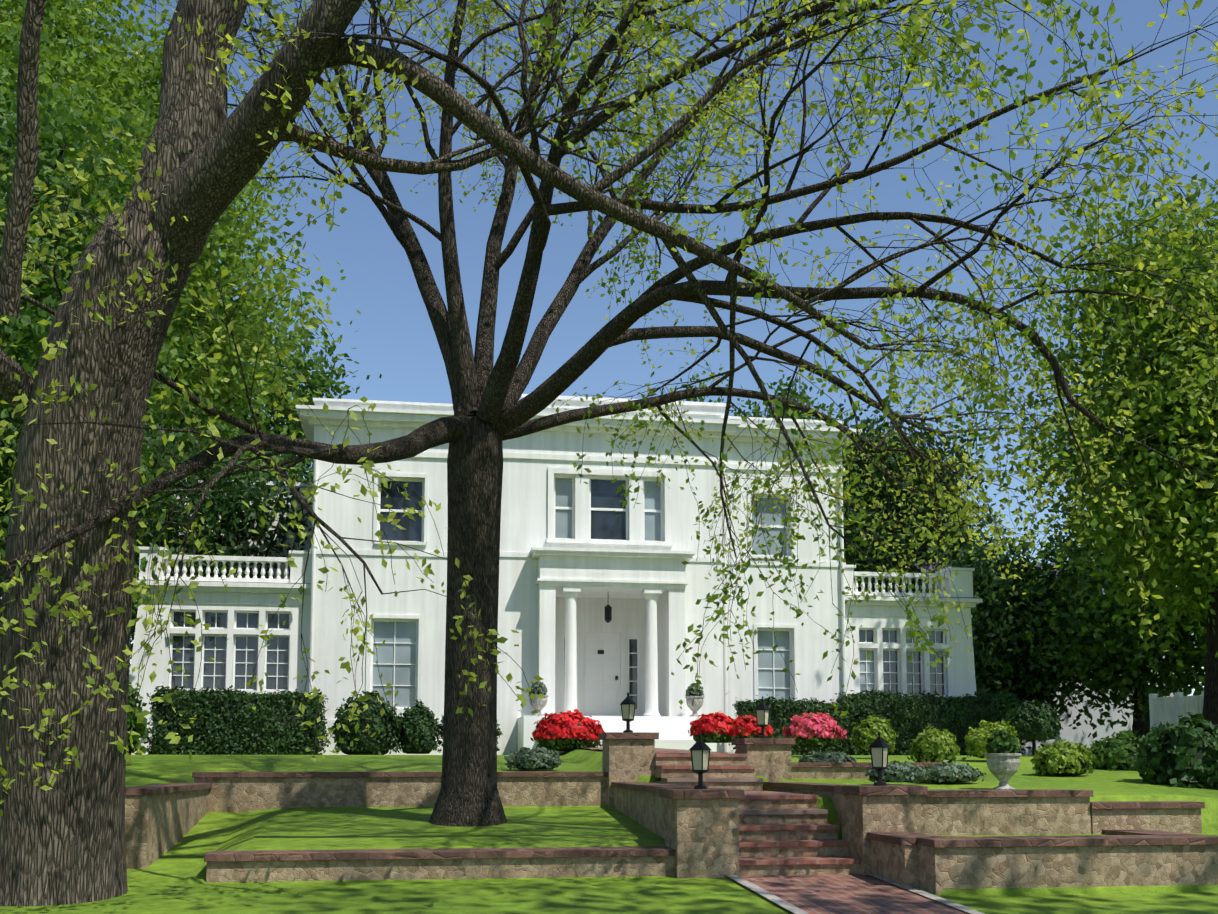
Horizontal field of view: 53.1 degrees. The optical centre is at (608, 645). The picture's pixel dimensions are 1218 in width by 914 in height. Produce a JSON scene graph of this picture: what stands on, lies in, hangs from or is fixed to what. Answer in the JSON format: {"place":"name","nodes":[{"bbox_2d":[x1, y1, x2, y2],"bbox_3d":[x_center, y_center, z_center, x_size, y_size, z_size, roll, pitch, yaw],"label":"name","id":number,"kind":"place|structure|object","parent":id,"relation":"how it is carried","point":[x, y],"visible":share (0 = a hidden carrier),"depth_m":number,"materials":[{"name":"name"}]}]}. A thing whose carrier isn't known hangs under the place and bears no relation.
{"place":"outdoors","nodes":[
{"label":"outdoors","id":0,"kind":"place"},
{"bbox_2d":[0,749,1217,913],"bbox_3d":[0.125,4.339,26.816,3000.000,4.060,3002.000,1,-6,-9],"label":"ground","id":1,"kind":"structure","parent":0,"point":[172,880],"depth_m":12.43,"materials":[{"name":"green plant"}]},
{"bbox_2d":[0,23,264,649],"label":"tree","id":2,"kind":"object","parent":1,"relation":"on","point":[23,339],"visible":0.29,"depth_m":22.21,"materials":[{"name":"green plant"}]},
{"bbox_2d":[0,0,283,413],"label":"tree","id":3,"kind":"object","parent":1,"relation":"on","point":[89,34],"visible":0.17,"depth_m":50.64,"materials":[{"name":"green plant"}]},
{"bbox_2d":[0,5,360,637],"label":"tree","id":4,"kind":"object","parent":1,"relation":"on","point":[232,251],"visible":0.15,"depth_m":34.76,"materials":[{"name":"green plant"}]},
{"bbox_2d":[129,379,312,672],"bbox_3d":[-10.401,-1.908,31.178,8.397,9.706,8.767,1,-6,-9],"label":"tree","id":5,"kind":"object","parent":1,"relation":"on","point":[229,504],"visible":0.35,"depth_m":30.03,"materials":[{"name":"green plant"}]},
{"bbox_2d":[150,280,381,482],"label":"tree","id":6,"kind":"object","parent":1,"relation":"on","point":[324,382],"visible":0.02,"depth_m":48.16,"materials":[{"name":"green plant"}]},
{"bbox_2d":[129,394,982,754],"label":"house","id":7,"kind":"structure","parent":1,"relation":"on","point":[599,610],"depth_m":28.03,"materials":[{"name":"white paint"}]},
{"bbox_2d":[0,0,1163,905],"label":"tree","id":8,"kind":"object","parent":1,"relation":"on","point":[63,840],"visible":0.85,"depth_m":10.60,"materials":[{"name":"brown plant"}]},
{"bbox_2d":[144,682,1024,755],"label":"hedge leaves","id":9,"kind":"object","parent":1,"relation":"on","point":[806,704],"visible":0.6,"depth_m":25.58,"materials":[{"name":"green plant"}]},
{"bbox_2d":[0,0,1217,826],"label":"tree","id":10,"kind":"object","parent":1,"relation":"on","point":[486,420],"visible":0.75,"depth_m":12.92,"materials":[{"name":"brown plant"}]},
{"bbox_2d":[126,682,1144,770],"bbox_3d":[-0.798,1.353,22.067,19.730,2.237,7.685,-3,-6,27],"label":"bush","id":11,"kind":"object","parent":1,"relation":"on","point":[1109,748],"visible":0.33,"depth_m":22.98,"materials":[{"name":"green plant"}]},
{"bbox_2d":[530,709,773,741],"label":"red flowers","id":12,"kind":"object","parent":11,"relation":"on","point":[576,731],"visible":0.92,"depth_m":23.84,"materials":[{"name":"red plant"}]},
{"bbox_2d":[782,712,846,738],"bbox_3d":[3.932,1.548,23.407,1.181,0.548,1.004,1,-6,-9],"label":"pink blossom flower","id":13,"kind":"object","parent":11,"relation":"on","point":[809,723],"visible":0.83,"depth_m":23.11,"materials":[{"name":"pink plant"}]},
{"bbox_2d":[589,747,728,752],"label":"brick path","id":14,"kind":"structure","parent":1,"relation":"on","point":[660,750],"depth_m":19.40,"materials":[{"name":"red brick"}]},
{"bbox_2d":[125,692,1217,894],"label":"hardscape","id":15,"kind":"structure","parent":1,"relation":"on","point":[701,810],"depth_m":12.77,"materials":[{"name":"stone"}]},
{"bbox_2d":[127,683,1217,786],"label":"shrub","id":16,"kind":"object","parent":1,"relation":"on","point":[415,750],"visible":0.12,"depth_m":25.20,"materials":[{"name":"green plant"}]},
{"bbox_2d":[328,690,1062,754],"bbox_3d":[1.750,1.594,25.233,15.067,1.371,1.733,0,-6,1],"label":"shrub hedge","id":17,"kind":"object","parent":1,"relation":"on","point":[398,724],"visible":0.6,"depth_m":24.79,"materials":[{"name":"green plant"}]},
{"bbox_2d":[661,363,870,564],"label":"tree","id":18,"kind":"object","parent":1,"relation":"on","point":[804,396],"visible":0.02,"depth_m":78.45,"materials":[{"name":"green plant"}]},
{"bbox_2d":[726,875,808,913],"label":"path edge","id":19,"kind":"object","parent":1,"relation":"on","point":[771,897],"visible":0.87,"depth_m":11.00,"materials":[{"name":"grey concrete"}]},
{"bbox_2d":[740,874,965,913],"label":"brick walkway","id":20,"kind":"structure","parent":1,"relation":"on","point":[840,894],"depth_m":11.12,"materials":[{"name":"red brick"}]},
{"bbox_2d":[504,681,1217,789],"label":"shrubs","id":21,"kind":"object","parent":1,"relation":"on","point":[1185,729],"depth_m":16.81,"materials":[{"name":"green plant"}]},
{"bbox_2d":[867,874,984,913],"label":"path edge","id":22,"kind":"object","parent":1,"relation":"on","point":[944,901],"visible":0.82,"depth_m":10.95,"materials":[{"name":"grey concrete"}]},
{"bbox_2d":[833,390,1052,592],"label":"tree","id":23,"kind":"object","parent":1,"relation":"on","point":[894,506],"visible":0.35,"depth_m":48.87,"materials":[{"name":"green plant"}]},
{"bbox_2d":[849,714,1095,775],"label":"bushes","id":24,"kind":"object","parent":1,"relation":"on","point":[978,735],"visible":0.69,"depth_m":20.10,"materials":[{"name":"green plant"}]},
{"bbox_2d":[905,524,1112,750],"bbox_3d":[12.865,-0.111,40.229,8.527,7.925,8.528,1,-6,-9],"label":"tree","id":25,"kind":"object","parent":1,"relation":"on","point":[992,674],"visible":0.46,"depth_m":38.95,"materials":[{"name":"green plant"}]},
{"bbox_2d":[1032,740,1035,755],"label":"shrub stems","id":26,"kind":"object","parent":1,"relation":"on","point":[1033,746],"visible":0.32,"depth_m":24.77,"materials":[{"name":"brown plant"}]},
{"bbox_2d":[907,559,1178,755],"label":"neighbour house","id":27,"kind":"structure","parent":1,"relation":"on","point":[1070,734],"depth_m":44.07,"materials":[{"name":"grey paint"}]},
{"bbox_2d":[948,148,1217,726],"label":"tree","id":28,"kind":"object","parent":1,"relation":"on","point":[1190,502],"visible":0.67,"depth_m":26.70,"materials":[{"name":"green plant"}]},
{"bbox_2d":[972,504,1206,740],"bbox_3d":[16.160,-0.909,38.781,11.423,9.464,10.696,-5,-7,39],"label":"tree","id":29,"kind":"object","parent":1,"relation":"on","point":[1095,654],"visible":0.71,"depth_m":37.22,"materials":[{"name":"green plant"}]},
{"bbox_2d":[1023,160,1217,655],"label":"tree","id":30,"kind":"object","parent":1,"relation":"on","point":[1117,558],"depth_m":35.81,"materials":[{"name":"green plant"}]},
{"bbox_2d":[1149,691,1203,736],"bbox_3d":[14.408,1.819,28.647,0.182,1.551,3.690,3,-6,-31],"label":"picket fence","id":31,"kind":"object","parent":1,"relation":"on","point":[1164,710],"visible":0.38,"depth_m":29.69,"materials":[{"name":"white paint"}]},
{"bbox_2d":[1,0,1217,695],"label":"sky","id":32,"kind":"structure","parent":0,"point":[395,338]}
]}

